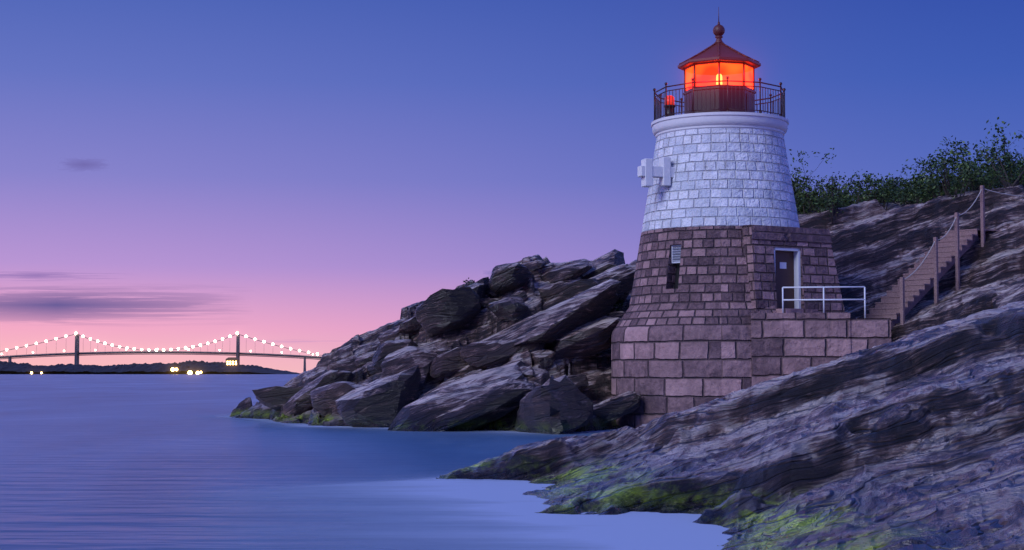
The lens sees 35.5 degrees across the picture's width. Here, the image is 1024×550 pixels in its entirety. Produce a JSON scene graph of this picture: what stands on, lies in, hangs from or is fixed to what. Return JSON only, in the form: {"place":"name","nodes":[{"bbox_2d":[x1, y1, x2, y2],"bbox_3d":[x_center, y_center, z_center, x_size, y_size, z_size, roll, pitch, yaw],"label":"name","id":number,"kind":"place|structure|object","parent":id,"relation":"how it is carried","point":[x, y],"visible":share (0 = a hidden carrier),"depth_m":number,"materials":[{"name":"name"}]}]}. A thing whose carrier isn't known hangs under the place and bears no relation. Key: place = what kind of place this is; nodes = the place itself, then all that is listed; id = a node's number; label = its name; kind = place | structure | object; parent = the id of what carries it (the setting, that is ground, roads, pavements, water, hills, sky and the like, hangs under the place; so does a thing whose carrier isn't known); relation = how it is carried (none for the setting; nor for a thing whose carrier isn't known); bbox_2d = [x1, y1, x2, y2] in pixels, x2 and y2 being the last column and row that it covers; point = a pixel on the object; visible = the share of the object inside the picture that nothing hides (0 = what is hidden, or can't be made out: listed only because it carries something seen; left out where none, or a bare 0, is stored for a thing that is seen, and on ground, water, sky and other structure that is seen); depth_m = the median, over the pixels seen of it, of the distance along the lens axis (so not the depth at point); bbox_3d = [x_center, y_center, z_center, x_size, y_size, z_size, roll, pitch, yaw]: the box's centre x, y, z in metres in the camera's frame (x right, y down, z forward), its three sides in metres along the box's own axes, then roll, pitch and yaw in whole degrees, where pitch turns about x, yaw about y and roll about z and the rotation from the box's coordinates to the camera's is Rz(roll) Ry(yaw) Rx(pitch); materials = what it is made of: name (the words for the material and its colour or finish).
{"place":"outdoors","nodes":[
{"label":"outdoors","id":0,"kind":"place"},
{"bbox_2d":[0,273,75,277],"bbox_3d":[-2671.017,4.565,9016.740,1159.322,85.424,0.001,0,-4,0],"label":"cloud","id":1,"kind":"structure","parent":0,"point":[28,275],"depth_m":9016.84,"materials":[{"name":"purple"}]},
{"bbox_2d":[67,160,99,168],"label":"cloud","id":2,"kind":"structure","parent":0,"point":[83,164],"depth_m":9055.56,"materials":[{"name":"purple"}]},
{"bbox_2d":[0,293,190,317],"bbox_3d":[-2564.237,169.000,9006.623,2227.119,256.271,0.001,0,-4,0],"label":"cloud","id":3,"kind":"structure","parent":0,"point":[48,305],"depth_m":9006.44,"materials":[{"name":"purple"}]},
{"bbox_2d":[0,360,300,373],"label":"shore land","id":4,"kind":"structure","parent":0,"point":[185,367],"depth_m":2952.01,"materials":[{"name":"black"}]},
{"bbox_2d":[31,357,238,373],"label":"lights","id":5,"kind":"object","parent":4,"relation":"on","point":[232,361],"depth_m":2863.55,"materials":[{"name":"yellow"}]},
{"bbox_2d":[0,374,609,549],"bbox_3d":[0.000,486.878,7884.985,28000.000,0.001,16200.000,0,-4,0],"label":"sea water","id":6,"kind":"structure","parent":0,"point":[133,462],"depth_m":30.37,"materials":[{"name":"blue liquid"}]},
{"bbox_2d":[0,334,321,371],"bbox_3d":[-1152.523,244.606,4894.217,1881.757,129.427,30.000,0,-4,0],"label":"suspension bridge","id":7,"kind":"structure","parent":6,"relation":"on","point":[77,354],"depth_m":4892.40,"materials":[{"name":"grey metal"}]},
{"bbox_2d":[1,332,318,354],"bbox_3d":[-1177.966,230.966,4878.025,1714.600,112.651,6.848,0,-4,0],"label":"bridge lights","id":8,"kind":"object","parent":7,"relation":"attached to","point":[141,349],"visible":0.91,"depth_m":4877.21,"materials":[{"name":"beige glass"}]},
{"bbox_2d":[221,416,731,549],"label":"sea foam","id":9,"kind":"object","parent":6,"relation":"on","point":[480,514],"depth_m":18.77,"materials":[{"name":"blue"}]},
{"bbox_2d":[0,0,1023,372],"label":"sky","id":10,"kind":"structure","parent":0,"point":[303,175],"materials":[{"name":"blue"}]},
{"bbox_2d":[229,185,1023,549],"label":"rocks","id":11,"kind":"object","parent":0,"point":[909,435],"visible":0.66,"depth_m":23.26,"materials":[{"name":"grey stone"}]},
{"bbox_2d":[252,249,1023,434],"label":"rocks","id":12,"kind":"object","parent":11,"relation":"on","point":[571,320],"visible":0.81,"depth_m":52.97,"materials":[{"name":"grey stone"}]},
{"bbox_2d":[611,325,751,428],"bbox_3d":[6.810,3.927,51.857,7.200,4.430,7.200,0,-4,7],"label":"foundation","id":13,"kind":"object","parent":11,"relation":"on","point":[661,370],"visible":0.4,"depth_m":48.83,"materials":[{"name":"brown stone"}]},
{"bbox_2d":[667,95,674,115],"bbox_3d":[5.165,-5.444,52.346,0.380,0.896,0.380,0,-4,7],"label":"small red lamp","id":14,"kind":"object","parent":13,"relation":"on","point":[670,105],"visible":0.53,"depth_m":52.21,"materials":[{"name":"red glass"}]},
{"bbox_2d":[616,226,776,326],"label":"lower tower wall","id":15,"kind":"structure","parent":13,"relation":"on","point":[713,287],"depth_m":49.54,"materials":[{"name":"brown stone"}]},
{"bbox_2d":[666,244,680,288],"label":"window","id":16,"kind":"structure","parent":15,"relation":"in","point":[672,282],"depth_m":50.21,"materials":[{"name":"black glass"}]},
{"bbox_2d":[641,128,799,232],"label":"upper lighthouse tower","id":17,"kind":"structure","parent":15,"relation":"on","point":[732,177],"depth_m":50.27,"materials":[{"name":"white stone"}]},
{"bbox_2d":[637,157,674,186],"bbox_3d":[4.711,-3.261,50.734,1.450,0.960,0.360,1,-4,-19],"label":"fog horn","id":18,"kind":"object","parent":17,"relation":"attached to","point":[663,171],"visible":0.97,"depth_m":50.56,"materials":[{"name":"white metal"}]},
{"bbox_2d":[651,112,788,137],"bbox_3d":[6.810,-4.752,52.391,4.480,0.500,4.480,0,-4,7],"label":"gallery ledge","id":19,"kind":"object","parent":17,"relation":"on","point":[704,120],"depth_m":50.51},
{"bbox_2d":[678,7,760,113],"bbox_3d":[6.810,-6.918,52.524,2.720,3.840,2.720,0,-4,7],"label":"lantern room","id":20,"kind":"object","parent":19,"relation":"on","point":[719,51],"depth_m":51.59,"materials":[{"name":"red glass"}]},
{"bbox_2d":[653,76,785,120],"bbox_3d":[6.810,-5.565,52.441,4.328,1.150,4.328,0,-4,7],"label":"gallery railing","id":21,"kind":"object","parent":19,"relation":"on","point":[658,108],"visible":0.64,"depth_m":51.04,"materials":[{"name":"black metal"}]},
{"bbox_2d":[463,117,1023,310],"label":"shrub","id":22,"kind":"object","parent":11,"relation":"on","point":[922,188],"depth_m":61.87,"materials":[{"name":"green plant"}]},
{"bbox_2d":[751,308,890,385],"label":"stone terrace wall","id":23,"kind":"structure","parent":11,"relation":"on","point":[788,341],"depth_m":48.18,"materials":[{"name":"brown stone"}]},
{"bbox_2d":[742,225,844,312],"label":"stone entrance wall","id":24,"kind":"structure","parent":23,"relation":"on","point":[817,262],"depth_m":50.00,"materials":[{"name":"brown stone"}]},
{"bbox_2d":[774,247,800,308],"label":"door","id":25,"kind":"structure","parent":24,"relation":"in","point":[787,268],"depth_m":50.07,"materials":[{"name":"brown wood"}]},
{"bbox_2d":[782,286,865,317],"bbox_3d":[9.428,0.831,48.309,2.488,0.974,0.050,0,-4,7],"label":"railing","id":26,"kind":"object","parent":23,"relation":"on","point":[823,299],"visible":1,"depth_m":48.30,"materials":[{"name":"white metal"}]},
{"bbox_2d":[863,185,999,329],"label":"wooden stairs","id":27,"kind":"structure","parent":11,"relation":"on","point":[900,300],"depth_m":54.08,"materials":[{"name":"brown wood"}]},
{"bbox_2d":[905,189,1023,278],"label":"rope handrail","id":28,"kind":"object","parent":27,"relation":"attached to","point":[953,223],"visible":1,"depth_m":54.41,"materials":[{"name":"brown fabric"}]}
]}

